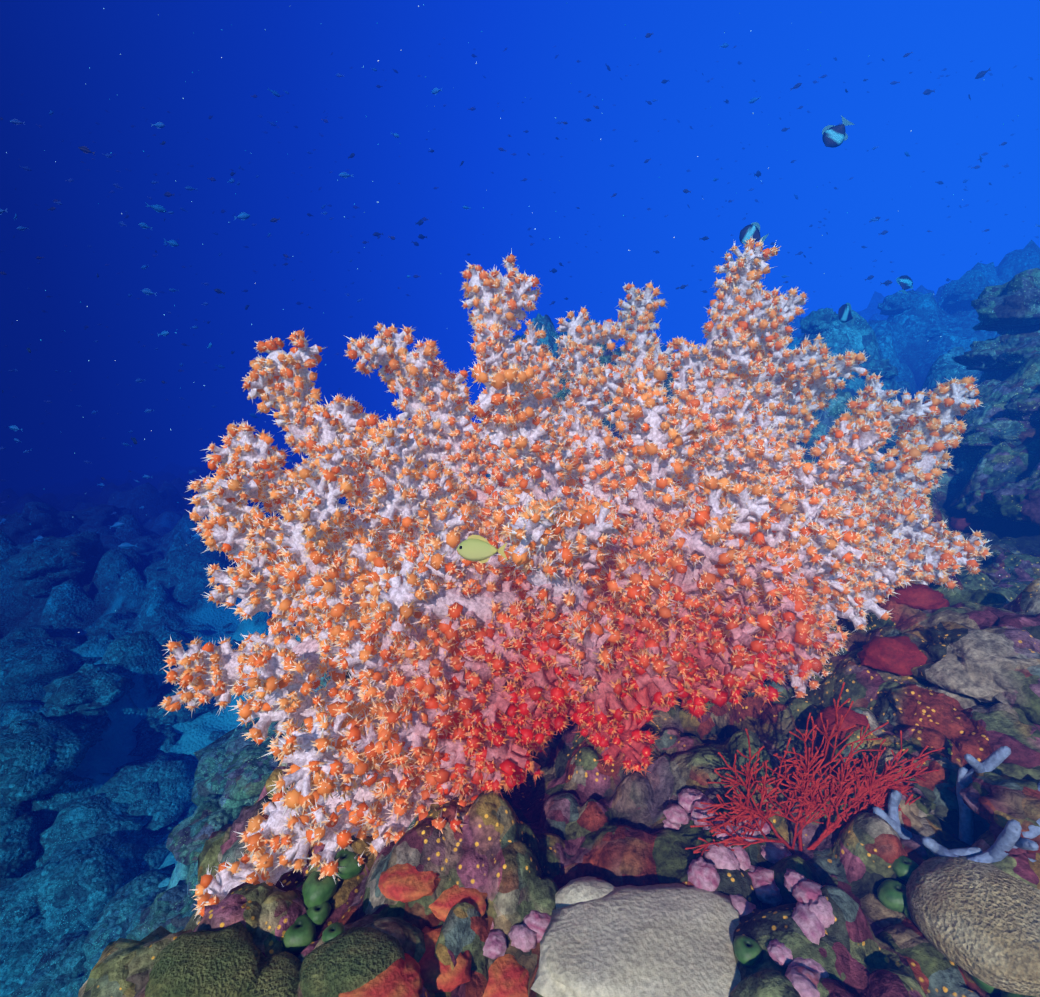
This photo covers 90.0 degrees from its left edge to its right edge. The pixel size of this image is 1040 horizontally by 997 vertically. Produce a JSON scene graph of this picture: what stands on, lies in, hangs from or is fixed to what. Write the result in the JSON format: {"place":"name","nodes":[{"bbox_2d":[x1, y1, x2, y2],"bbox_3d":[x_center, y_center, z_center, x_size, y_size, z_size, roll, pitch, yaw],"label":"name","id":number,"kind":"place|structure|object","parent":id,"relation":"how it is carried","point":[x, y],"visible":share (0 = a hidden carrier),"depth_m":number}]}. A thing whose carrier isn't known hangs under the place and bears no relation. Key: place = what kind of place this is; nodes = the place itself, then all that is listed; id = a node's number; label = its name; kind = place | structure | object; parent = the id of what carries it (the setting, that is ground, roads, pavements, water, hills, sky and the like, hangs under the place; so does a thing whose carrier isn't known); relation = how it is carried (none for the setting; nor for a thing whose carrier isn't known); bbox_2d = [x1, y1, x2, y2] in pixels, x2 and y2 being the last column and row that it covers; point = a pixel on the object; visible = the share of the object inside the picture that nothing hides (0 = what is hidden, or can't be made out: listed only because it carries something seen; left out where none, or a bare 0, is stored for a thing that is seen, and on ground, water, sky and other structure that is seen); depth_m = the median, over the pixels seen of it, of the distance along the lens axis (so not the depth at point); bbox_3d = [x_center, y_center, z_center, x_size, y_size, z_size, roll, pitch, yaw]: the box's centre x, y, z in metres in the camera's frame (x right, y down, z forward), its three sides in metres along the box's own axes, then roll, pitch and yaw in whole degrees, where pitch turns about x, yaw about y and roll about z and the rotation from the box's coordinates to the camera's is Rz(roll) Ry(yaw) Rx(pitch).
{"place":"outdoors","nodes":[
{"label":"outdoors","id":0,"kind":"place"},
{"bbox_2d":[0,240,1039,996],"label":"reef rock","id":1,"kind":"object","parent":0,"point":[574,810],"depth_m":0.60},
{"bbox_2d":[0,268,1039,996],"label":"reef boulder rocks","id":2,"kind":"object","parent":1,"relation":"on","point":[96,912],"visible":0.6,"depth_m":2.23},
{"bbox_2d":[158,236,993,918],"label":"coral polyps","id":3,"kind":"object","parent":1,"relation":"on","point":[636,594],"visible":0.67,"depth_m":0.57},
{"bbox_2d":[169,243,983,902],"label":"soft coral branches","id":4,"kind":"object","parent":1,"relation":"on","point":[415,733],"visible":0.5,"depth_m":0.60},
{"bbox_2d":[145,856,1039,996],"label":"reef coral heads","id":5,"kind":"object","parent":1,"relation":"on","point":[979,921],"visible":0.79,"depth_m":0.37},
{"bbox_2d":[282,849,1035,996],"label":"sea squirts","id":6,"kind":"object","parent":1,"relation":"on","point":[300,935],"visible":0.71,"depth_m":0.42},
{"bbox_2d":[339,512,983,996],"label":"coral","id":7,"kind":"object","parent":1,"relation":"on","point":[595,936],"visible":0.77,"depth_m":0.39},
{"bbox_2d":[685,682,943,856],"bbox_3d":[0.268,0.269,0.459,0.256,0.245,0.035,-2,8,-12],"label":"sea fan","id":8,"kind":"object","parent":1,"relation":"on","point":[818,786],"visible":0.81,"depth_m":0.45},
{"bbox_2d":[873,746,1039,862],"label":"finger sponge","id":9,"kind":"object","parent":1,"relation":"on","point":[1009,838],"visible":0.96,"depth_m":0.42},
{"bbox_2d":[0,33,1039,562],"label":"reef fish","id":10,"kind":"object","parent":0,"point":[476,547],"visible":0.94,"depth_m":4.62},
{"bbox_2d":[0,0,1039,489],"label":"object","id":11,"kind":"structure","parent":0,"point":[48,48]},
{"bbox_2d":[6,5,1039,643],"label":"water particles","id":12,"kind":"object","parent":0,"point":[440,273],"visible":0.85,"depth_m":1.83}
]}

